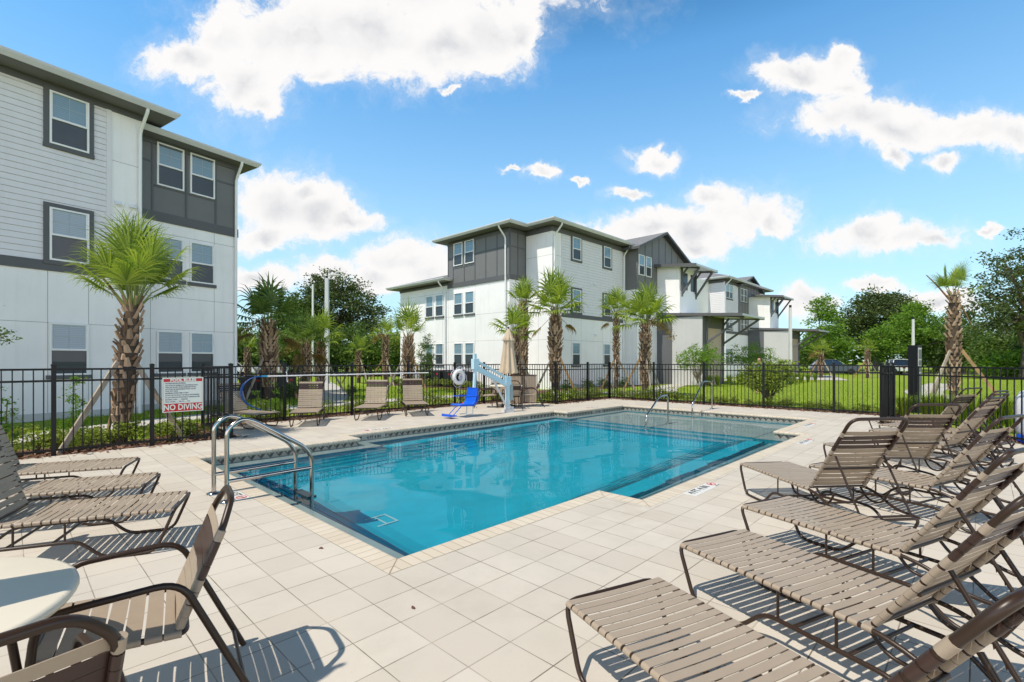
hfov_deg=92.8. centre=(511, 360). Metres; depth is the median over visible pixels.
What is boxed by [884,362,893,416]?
picket fence
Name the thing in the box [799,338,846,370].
thicket tree
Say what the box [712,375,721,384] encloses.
ornamental grass
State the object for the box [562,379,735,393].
path
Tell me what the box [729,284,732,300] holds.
window
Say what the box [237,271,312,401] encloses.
palm tree
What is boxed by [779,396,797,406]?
shrub
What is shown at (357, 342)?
palm tree
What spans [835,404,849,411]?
shrub
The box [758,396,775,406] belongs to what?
shrub
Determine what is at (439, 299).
window
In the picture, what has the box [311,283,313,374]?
light pole
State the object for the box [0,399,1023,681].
pool deck
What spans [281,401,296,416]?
flowering shrub
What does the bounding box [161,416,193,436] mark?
shrub
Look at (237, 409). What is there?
lounge chair
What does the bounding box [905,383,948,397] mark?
path
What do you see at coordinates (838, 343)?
slender tree
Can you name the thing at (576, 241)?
window
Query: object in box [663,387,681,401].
flowering shrub
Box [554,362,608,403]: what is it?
picket fence
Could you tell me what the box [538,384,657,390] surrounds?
mulch bed
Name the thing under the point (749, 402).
shrub
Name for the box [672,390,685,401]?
flowering shrub
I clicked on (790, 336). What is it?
light pole
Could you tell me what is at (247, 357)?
palm tree
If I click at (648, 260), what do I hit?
window
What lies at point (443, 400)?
flowering shrub
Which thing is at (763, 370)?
picket fence
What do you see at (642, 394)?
flowering shrub
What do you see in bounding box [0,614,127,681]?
patio chair
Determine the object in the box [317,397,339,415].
flowering shrub
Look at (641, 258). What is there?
window
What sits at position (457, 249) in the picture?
window
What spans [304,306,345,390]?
palm tree
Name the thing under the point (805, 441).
depth marker
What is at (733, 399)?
shrub
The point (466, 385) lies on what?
shrub
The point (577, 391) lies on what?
flowering shrub
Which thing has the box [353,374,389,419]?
lounge chair
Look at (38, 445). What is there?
shrub
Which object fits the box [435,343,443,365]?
window
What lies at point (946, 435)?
lounge chair
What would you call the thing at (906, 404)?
ornamental grass
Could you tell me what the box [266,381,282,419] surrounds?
upright shrub
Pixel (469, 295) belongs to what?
window
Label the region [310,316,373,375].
thicket tree
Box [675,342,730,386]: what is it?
myrtle tree
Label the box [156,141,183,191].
window
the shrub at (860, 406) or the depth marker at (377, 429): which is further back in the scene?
the shrub at (860, 406)
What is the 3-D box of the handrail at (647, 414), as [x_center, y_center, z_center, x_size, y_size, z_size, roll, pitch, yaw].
[3.881,1.571,13.026,0.140,1.277,1.370,0,0,44]
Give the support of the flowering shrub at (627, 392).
on the mulch bed at (758, 407)
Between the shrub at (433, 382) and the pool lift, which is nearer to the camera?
the pool lift
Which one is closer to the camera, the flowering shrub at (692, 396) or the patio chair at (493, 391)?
the patio chair at (493, 391)
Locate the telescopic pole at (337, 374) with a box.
[262,370,428,381]
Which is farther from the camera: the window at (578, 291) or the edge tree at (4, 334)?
the window at (578, 291)
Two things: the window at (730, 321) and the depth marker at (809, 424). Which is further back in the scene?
the window at (730, 321)
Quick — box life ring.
[451,367,466,402]
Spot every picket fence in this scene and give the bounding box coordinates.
[0,363,233,455]
[201,362,514,423]
[203,365,228,432]
[515,362,553,402]
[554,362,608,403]
[609,362,894,413]
[879,363,1023,440]
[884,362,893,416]
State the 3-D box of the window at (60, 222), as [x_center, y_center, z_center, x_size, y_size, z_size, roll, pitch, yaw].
[-12.242,-3.435,13.499,0.072,1.660,1.090,0,0,33]
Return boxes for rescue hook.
[240,376,261,409]
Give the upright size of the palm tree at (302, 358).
4.399 m
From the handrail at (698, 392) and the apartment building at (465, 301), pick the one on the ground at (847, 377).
the apartment building at (465, 301)
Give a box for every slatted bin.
[509,375,524,402]
[524,374,536,402]
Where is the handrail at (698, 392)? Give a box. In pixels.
[692,381,713,416]
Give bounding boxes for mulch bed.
[9,432,233,459]
[149,429,223,443]
[164,400,501,429]
[366,382,543,392]
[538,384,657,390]
[538,397,599,403]
[598,397,900,415]
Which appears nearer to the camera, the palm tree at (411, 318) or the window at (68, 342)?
the window at (68, 342)
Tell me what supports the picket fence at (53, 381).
on the mulch bed at (39, 455)
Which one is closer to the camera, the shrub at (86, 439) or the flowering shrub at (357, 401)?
the shrub at (86, 439)
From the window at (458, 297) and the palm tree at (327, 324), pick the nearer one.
the palm tree at (327, 324)
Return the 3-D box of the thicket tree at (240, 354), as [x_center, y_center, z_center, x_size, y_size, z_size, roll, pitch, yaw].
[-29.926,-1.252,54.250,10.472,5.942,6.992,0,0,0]
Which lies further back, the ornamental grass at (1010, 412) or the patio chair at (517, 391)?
the patio chair at (517, 391)
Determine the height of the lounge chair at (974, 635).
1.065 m
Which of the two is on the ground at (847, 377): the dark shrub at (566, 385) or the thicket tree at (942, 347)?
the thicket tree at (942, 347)
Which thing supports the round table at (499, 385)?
on the pool deck
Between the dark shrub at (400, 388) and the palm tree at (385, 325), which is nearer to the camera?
the dark shrub at (400, 388)
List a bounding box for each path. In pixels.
[10,395,463,443]
[322,382,347,403]
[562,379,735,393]
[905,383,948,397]
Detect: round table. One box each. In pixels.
[0,557,79,672]
[490,384,521,407]
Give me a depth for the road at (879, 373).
59.55 m
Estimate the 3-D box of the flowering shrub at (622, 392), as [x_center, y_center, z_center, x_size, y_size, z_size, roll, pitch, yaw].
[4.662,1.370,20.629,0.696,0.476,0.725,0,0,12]
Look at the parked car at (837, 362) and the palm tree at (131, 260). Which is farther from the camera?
the parked car at (837, 362)
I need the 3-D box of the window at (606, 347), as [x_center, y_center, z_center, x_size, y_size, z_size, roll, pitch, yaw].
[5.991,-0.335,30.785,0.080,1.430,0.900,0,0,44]
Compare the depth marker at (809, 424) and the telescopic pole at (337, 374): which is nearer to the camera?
the depth marker at (809, 424)
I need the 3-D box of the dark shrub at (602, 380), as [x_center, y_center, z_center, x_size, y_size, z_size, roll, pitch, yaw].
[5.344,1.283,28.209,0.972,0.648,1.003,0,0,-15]
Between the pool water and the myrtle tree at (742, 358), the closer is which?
the pool water
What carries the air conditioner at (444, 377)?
on the mulch bed at (459, 388)
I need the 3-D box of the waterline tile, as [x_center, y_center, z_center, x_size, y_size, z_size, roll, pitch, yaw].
[1.495,1.660,10.357,6.810,0.120,12.783,0,0,44]
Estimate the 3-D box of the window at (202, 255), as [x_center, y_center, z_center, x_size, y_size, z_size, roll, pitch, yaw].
[-10.858,-3.345,17.098,0.080,1.510,0.920,0,0,33]
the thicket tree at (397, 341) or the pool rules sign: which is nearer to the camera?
the pool rules sign
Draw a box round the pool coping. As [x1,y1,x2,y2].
[181,404,817,573]
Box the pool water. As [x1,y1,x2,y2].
[188,410,807,558]
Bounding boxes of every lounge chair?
[0,423,139,499]
[0,438,160,525]
[0,446,190,556]
[209,377,279,428]
[289,376,324,426]
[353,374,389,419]
[401,373,428,415]
[565,577,1023,681]
[679,494,1023,681]
[740,417,920,539]
[741,447,1023,638]
[809,414,1023,533]
[823,403,970,494]
[869,387,982,446]
[869,393,1013,465]
[872,396,1013,476]
[879,390,1014,455]
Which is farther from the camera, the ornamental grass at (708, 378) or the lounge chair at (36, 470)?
the ornamental grass at (708, 378)
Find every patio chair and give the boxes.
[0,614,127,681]
[24,485,249,681]
[473,379,497,407]
[490,378,504,405]
[502,380,522,409]
[519,379,544,406]
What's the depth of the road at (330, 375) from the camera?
51.58 m
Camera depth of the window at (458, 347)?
30.35 m
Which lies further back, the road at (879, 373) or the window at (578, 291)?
the road at (879, 373)
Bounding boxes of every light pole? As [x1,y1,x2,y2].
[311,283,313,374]
[324,274,340,382]
[788,305,791,382]
[912,317,914,344]
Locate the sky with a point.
(807, 149)
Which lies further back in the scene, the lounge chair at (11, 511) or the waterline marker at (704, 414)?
the waterline marker at (704, 414)
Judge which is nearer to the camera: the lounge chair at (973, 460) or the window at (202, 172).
the lounge chair at (973, 460)
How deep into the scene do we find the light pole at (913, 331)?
39.94 m
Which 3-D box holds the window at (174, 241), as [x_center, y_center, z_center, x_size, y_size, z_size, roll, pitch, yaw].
[-11.392,-3.345,16.267,0.080,1.510,0.920,0,0,33]
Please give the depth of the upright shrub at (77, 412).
9.83 m
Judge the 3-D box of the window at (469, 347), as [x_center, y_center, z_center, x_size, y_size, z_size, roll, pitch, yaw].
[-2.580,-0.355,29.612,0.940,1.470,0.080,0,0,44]
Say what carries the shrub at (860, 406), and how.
on the mulch bed at (758, 407)
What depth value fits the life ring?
16.69 m
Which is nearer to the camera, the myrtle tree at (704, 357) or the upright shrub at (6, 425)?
the upright shrub at (6, 425)
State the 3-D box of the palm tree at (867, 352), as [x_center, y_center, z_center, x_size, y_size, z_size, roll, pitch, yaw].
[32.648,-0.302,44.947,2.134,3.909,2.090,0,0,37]
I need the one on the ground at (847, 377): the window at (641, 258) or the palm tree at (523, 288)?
the palm tree at (523, 288)
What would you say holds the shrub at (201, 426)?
on the mulch bed at (164, 437)
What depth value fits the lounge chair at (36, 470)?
5.57 m
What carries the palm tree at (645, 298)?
on the ground at (847, 377)
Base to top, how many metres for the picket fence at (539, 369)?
1.560 m
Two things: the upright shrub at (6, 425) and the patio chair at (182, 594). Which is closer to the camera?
the patio chair at (182, 594)
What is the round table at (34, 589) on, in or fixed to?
on the pool deck
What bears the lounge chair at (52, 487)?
on the pool deck
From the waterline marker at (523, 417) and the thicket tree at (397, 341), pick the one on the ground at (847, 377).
the thicket tree at (397, 341)
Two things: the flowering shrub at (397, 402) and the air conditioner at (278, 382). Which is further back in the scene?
the air conditioner at (278, 382)
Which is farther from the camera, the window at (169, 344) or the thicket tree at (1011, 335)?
the thicket tree at (1011, 335)
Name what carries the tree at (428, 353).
on the ground at (847, 377)
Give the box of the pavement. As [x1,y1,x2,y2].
[796,375,845,379]
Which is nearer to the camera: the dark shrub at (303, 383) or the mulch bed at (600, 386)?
the dark shrub at (303, 383)
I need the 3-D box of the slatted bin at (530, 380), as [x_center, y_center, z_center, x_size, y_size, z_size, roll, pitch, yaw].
[0.660,1.023,17.950,0.450,1.014,0.450,0,0,-5]
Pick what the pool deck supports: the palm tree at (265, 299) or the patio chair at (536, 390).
the patio chair at (536, 390)
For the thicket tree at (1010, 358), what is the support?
on the ground at (847, 377)
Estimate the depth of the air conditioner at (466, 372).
28.51 m
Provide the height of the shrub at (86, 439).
0.448 m
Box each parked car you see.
[237,362,244,375]
[252,359,299,375]
[808,359,859,373]
[879,359,907,373]
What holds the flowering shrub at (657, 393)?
on the mulch bed at (758, 407)
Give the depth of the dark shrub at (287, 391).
19.91 m
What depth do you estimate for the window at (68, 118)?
13.47 m
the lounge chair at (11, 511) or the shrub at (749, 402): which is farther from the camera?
the shrub at (749, 402)
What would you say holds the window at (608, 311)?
in the apartment building at (465, 301)
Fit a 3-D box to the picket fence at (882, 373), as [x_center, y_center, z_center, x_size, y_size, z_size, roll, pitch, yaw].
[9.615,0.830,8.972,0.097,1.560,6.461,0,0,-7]
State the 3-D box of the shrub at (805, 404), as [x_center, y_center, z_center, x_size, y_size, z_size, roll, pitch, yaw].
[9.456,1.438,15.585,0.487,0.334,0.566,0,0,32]
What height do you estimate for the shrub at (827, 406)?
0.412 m
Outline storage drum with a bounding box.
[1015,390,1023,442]
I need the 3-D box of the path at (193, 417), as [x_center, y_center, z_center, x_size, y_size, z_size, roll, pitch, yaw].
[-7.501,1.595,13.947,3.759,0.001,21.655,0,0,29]
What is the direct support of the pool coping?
on the pool deck
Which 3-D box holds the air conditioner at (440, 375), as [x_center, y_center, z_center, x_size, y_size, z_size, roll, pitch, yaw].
[-4.435,1.095,30.379,0.850,0.970,0.856,0,0,44]
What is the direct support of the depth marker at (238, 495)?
on the pool deck
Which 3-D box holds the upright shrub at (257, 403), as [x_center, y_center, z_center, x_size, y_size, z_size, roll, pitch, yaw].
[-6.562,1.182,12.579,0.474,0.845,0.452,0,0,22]
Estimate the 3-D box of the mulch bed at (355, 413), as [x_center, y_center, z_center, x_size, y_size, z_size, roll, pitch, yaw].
[-3.991,1.582,15.407,1.444,0.001,11.600,0,0,44]
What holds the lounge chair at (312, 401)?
on the pool deck
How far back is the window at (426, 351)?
32.27 m
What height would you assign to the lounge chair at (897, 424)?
1.065 m
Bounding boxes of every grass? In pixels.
[706,375,712,384]
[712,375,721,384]
[893,392,916,416]
[915,390,940,414]
[919,391,953,414]
[938,395,975,423]
[960,393,989,427]
[976,391,1012,429]
[983,392,1017,432]
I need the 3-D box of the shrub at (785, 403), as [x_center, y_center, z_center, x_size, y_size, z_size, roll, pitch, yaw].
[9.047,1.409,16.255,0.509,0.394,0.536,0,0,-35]
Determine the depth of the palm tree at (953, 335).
15.80 m
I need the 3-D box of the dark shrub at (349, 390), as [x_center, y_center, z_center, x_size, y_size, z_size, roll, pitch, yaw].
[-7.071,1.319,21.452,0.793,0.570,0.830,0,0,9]
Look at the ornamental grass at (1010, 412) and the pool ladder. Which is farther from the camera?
the ornamental grass at (1010, 412)
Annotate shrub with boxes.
[2,386,28,440]
[5,437,25,452]
[7,424,76,451]
[21,429,83,449]
[47,375,90,438]
[67,424,115,448]
[88,426,123,444]
[105,414,158,441]
[154,414,195,441]
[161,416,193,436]
[181,418,209,436]
[241,398,277,420]
[250,390,268,420]
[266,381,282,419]
[276,380,297,398]
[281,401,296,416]
[296,377,310,392]
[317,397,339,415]
[342,401,354,411]
[345,385,360,395]
[345,397,369,412]
[389,395,405,409]
[396,383,412,393]
[424,389,444,406]
[427,377,442,386]
[436,394,453,405]
[439,378,451,386]
[453,388,466,402]
[462,380,472,387]
[478,389,490,400]
[540,389,560,402]
[560,380,577,389]
[566,387,579,398]
[568,386,586,398]
[581,378,593,387]
[583,387,595,397]
[597,377,611,386]
[605,387,621,397]
[616,387,627,396]
[618,377,633,386]
[625,388,639,398]
[635,390,650,397]
[640,385,657,399]
[646,386,670,397]
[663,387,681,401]
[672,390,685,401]
[683,391,699,400]
[693,394,707,400]
[726,359,808,400]
[726,395,740,403]
[742,398,755,406]
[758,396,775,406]
[775,397,791,407]
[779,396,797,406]
[801,401,813,409]
[812,401,825,409]
[823,399,842,410]
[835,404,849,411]
[845,403,866,412]
[855,403,875,410]
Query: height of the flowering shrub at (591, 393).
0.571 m
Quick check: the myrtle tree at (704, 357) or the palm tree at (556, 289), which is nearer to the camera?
the palm tree at (556, 289)
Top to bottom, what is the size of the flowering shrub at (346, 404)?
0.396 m
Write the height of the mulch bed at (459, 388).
0.001 m
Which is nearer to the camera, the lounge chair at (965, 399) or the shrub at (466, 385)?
the lounge chair at (965, 399)
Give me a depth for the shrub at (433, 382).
29.40 m
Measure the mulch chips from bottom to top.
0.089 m
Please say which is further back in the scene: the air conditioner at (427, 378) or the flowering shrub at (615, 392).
the air conditioner at (427, 378)
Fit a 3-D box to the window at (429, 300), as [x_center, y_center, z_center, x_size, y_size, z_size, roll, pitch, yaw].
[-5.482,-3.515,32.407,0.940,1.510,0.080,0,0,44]
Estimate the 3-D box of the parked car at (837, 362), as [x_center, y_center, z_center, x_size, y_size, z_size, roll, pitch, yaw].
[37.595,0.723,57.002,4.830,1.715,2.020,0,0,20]
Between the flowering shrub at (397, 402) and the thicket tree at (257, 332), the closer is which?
the flowering shrub at (397, 402)
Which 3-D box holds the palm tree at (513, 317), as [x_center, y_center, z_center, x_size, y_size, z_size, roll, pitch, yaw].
[0.068,-0.475,20.405,2.326,4.253,2.373,0,0,0]
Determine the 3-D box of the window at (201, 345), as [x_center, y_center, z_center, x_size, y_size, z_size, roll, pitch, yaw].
[-10.858,-0.225,17.098,0.080,1.510,0.920,0,0,33]
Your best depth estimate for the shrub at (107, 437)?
9.08 m
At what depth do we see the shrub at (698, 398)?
18.21 m
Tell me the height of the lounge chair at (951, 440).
1.065 m
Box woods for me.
[237,326,997,369]
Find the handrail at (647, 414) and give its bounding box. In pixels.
[645,395,668,426]
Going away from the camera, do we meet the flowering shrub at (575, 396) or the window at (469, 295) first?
the flowering shrub at (575, 396)
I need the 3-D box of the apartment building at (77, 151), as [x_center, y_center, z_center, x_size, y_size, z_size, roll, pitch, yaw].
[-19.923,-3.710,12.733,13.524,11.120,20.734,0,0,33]
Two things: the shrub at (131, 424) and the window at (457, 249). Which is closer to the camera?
the shrub at (131, 424)
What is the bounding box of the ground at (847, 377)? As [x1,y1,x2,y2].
[2,361,1023,449]
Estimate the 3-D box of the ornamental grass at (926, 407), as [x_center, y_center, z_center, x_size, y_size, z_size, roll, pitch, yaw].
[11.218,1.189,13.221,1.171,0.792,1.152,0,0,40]
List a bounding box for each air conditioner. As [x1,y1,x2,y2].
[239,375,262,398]
[274,376,295,397]
[419,371,430,385]
[431,371,442,385]
[443,371,453,386]
[456,371,472,387]
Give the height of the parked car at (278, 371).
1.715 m
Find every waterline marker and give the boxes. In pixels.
[362,433,384,439]
[517,416,529,419]
[695,412,712,416]
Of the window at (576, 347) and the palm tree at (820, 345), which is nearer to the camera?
the window at (576, 347)
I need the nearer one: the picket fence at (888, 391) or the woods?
the picket fence at (888, 391)
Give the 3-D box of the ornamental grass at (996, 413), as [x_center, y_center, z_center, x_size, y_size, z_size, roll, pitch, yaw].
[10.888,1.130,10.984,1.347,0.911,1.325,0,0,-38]
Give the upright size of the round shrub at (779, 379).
1.702 m
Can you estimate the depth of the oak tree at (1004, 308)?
40.47 m
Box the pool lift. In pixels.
[442,354,513,416]
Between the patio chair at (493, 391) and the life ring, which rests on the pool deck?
the patio chair at (493, 391)
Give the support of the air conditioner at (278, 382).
on the ground at (847, 377)
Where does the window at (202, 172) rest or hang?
in the apartment building at (77, 151)
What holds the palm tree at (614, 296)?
on the ground at (847, 377)
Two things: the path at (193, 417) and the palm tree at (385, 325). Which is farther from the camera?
the palm tree at (385, 325)
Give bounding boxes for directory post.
[908,345,921,413]
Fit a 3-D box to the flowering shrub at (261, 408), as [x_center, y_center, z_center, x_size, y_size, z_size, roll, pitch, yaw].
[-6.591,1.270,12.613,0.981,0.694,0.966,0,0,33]
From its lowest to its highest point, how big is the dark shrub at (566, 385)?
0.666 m
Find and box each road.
[237,373,399,376]
[802,372,978,374]
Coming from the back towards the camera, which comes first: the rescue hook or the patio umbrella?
the patio umbrella
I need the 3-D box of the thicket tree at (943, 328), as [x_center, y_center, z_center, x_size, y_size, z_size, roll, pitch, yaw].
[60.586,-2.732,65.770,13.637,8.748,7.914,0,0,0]
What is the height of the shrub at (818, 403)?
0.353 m
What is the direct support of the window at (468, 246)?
in the apartment building at (465, 301)
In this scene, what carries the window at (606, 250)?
in the apartment building at (465, 301)
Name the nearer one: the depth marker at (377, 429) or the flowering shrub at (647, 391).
the depth marker at (377, 429)
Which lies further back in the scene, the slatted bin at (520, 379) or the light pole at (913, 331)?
the light pole at (913, 331)
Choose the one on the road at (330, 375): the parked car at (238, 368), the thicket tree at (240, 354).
the parked car at (238, 368)
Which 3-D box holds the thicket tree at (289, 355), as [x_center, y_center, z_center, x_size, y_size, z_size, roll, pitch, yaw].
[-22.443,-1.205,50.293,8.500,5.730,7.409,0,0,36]
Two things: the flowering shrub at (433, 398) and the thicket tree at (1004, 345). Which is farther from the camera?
the thicket tree at (1004, 345)
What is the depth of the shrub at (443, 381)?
28.84 m
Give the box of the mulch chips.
[1,397,1023,464]
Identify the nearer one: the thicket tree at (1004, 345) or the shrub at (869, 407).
the shrub at (869, 407)
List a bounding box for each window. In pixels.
[43,84,94,159]
[43,201,93,268]
[46,322,90,379]
[154,331,185,376]
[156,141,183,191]
[157,236,185,284]
[187,241,216,287]
[187,332,214,375]
[190,152,214,199]
[425,296,433,318]
[425,344,433,365]
[435,294,443,317]
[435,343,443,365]
[453,242,462,265]
[453,292,463,316]
[453,343,463,366]
[464,239,473,263]
[464,291,474,315]
[464,342,473,366]
[571,234,581,262]
[571,287,581,314]
[572,342,580,366]
[602,244,611,270]
[602,292,611,317]
[603,344,610,366]
[638,254,644,275]
[646,256,651,277]
[725,282,729,299]
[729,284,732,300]
[729,320,732,330]
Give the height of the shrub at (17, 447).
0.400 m
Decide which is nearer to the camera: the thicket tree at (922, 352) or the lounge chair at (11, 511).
the lounge chair at (11, 511)
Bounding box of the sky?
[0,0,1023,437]
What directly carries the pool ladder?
attached to the pool deck
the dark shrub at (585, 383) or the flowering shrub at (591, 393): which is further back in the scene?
the dark shrub at (585, 383)
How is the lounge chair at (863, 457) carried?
on the pool deck
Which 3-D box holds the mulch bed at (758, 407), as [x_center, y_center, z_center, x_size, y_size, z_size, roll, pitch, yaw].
[7.532,1.579,17.394,10.100,0.001,1.448,0,0,44]
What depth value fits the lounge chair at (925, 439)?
5.77 m
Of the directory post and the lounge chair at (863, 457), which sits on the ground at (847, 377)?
the directory post
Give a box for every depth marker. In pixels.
[234,491,250,500]
[361,427,391,430]
[683,482,720,495]
[796,439,813,443]
[803,423,814,426]
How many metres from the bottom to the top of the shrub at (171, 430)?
0.564 m
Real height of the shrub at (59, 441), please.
0.431 m
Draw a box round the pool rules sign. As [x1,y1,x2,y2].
[162,377,202,412]
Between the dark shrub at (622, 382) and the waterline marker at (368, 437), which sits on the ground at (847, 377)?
the dark shrub at (622, 382)
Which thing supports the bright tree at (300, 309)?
on the ground at (847, 377)
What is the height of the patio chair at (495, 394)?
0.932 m
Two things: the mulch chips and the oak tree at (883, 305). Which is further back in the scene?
the oak tree at (883, 305)
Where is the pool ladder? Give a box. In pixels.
[206,414,315,503]
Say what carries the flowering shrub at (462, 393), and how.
on the mulch bed at (355, 413)
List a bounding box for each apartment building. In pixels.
[0,45,261,422]
[385,216,828,389]
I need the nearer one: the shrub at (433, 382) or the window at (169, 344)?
the window at (169, 344)
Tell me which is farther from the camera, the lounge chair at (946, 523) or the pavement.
the pavement
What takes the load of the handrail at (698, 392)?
on the pool basin
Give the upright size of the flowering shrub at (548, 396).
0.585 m
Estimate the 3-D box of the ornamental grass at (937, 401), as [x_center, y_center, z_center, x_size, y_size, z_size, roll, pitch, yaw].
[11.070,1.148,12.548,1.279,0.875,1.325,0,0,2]
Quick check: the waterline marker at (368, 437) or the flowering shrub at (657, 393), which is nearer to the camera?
the waterline marker at (368, 437)
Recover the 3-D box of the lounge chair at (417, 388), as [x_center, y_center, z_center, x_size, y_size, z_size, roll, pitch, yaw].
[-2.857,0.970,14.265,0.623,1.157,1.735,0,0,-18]
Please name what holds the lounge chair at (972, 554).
on the pool deck
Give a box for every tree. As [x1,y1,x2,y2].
[0,305,22,345]
[56,199,202,454]
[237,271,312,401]
[237,324,261,372]
[237,333,258,380]
[247,324,341,374]
[252,321,289,358]
[269,292,337,350]
[273,265,391,373]
[279,306,332,391]
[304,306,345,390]
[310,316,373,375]
[330,326,399,375]
[342,334,372,382]
[369,315,402,385]
[369,332,399,375]
[387,295,431,392]
[415,333,438,385]
[487,301,541,399]
[505,275,536,374]
[522,259,588,390]
[596,286,636,391]
[611,280,681,393]
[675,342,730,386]
[725,341,778,374]
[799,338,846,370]
[800,293,858,372]
[807,337,836,377]
[827,283,928,370]
[853,337,879,377]
[855,299,966,372]
[893,314,942,370]
[920,322,996,372]
[922,312,995,365]
[926,258,998,400]
[941,227,1023,379]
[960,324,1018,375]
[962,331,1022,376]
[970,346,1022,378]
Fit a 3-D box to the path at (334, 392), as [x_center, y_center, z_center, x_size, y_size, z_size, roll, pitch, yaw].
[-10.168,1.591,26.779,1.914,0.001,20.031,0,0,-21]
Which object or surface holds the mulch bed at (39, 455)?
on the ground at (847, 377)
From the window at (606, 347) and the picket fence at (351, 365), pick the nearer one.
the picket fence at (351, 365)
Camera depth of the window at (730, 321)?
45.96 m
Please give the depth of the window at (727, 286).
45.34 m
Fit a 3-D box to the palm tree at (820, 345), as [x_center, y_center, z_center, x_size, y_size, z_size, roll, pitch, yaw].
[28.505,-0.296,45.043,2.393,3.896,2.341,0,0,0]
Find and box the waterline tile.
[197,407,804,571]
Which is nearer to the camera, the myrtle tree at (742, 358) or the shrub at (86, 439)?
the shrub at (86, 439)
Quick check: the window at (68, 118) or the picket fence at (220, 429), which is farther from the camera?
the window at (68, 118)
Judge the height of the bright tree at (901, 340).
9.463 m
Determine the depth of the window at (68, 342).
13.51 m
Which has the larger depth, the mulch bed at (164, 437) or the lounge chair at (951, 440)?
the mulch bed at (164, 437)
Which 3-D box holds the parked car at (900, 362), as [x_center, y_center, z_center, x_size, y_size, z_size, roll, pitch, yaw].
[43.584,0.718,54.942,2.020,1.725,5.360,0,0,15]
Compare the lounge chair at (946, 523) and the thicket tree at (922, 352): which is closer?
the lounge chair at (946, 523)
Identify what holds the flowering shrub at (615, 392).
on the mulch bed at (758, 407)
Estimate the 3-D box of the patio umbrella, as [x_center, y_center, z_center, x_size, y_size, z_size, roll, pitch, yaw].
[-0.120,0.205,16.302,0.620,2.690,0.623,0,0,22]
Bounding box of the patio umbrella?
[498,326,517,407]
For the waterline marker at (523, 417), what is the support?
attached to the waterline tile
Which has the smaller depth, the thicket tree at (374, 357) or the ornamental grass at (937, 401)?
the ornamental grass at (937, 401)
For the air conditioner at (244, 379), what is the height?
0.970 m
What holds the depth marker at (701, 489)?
on the pool deck
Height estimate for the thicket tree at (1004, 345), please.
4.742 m
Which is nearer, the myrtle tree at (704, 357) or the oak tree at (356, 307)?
the myrtle tree at (704, 357)
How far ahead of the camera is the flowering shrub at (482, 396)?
18.50 m
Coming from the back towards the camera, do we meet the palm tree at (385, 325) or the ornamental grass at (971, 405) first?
the palm tree at (385, 325)
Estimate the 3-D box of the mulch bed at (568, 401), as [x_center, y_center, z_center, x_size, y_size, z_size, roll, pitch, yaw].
[2.357,1.580,19.150,1.491,0.001,3.800,0,0,44]
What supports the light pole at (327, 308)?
on the path at (334, 392)
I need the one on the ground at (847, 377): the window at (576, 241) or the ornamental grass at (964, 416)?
the ornamental grass at (964, 416)

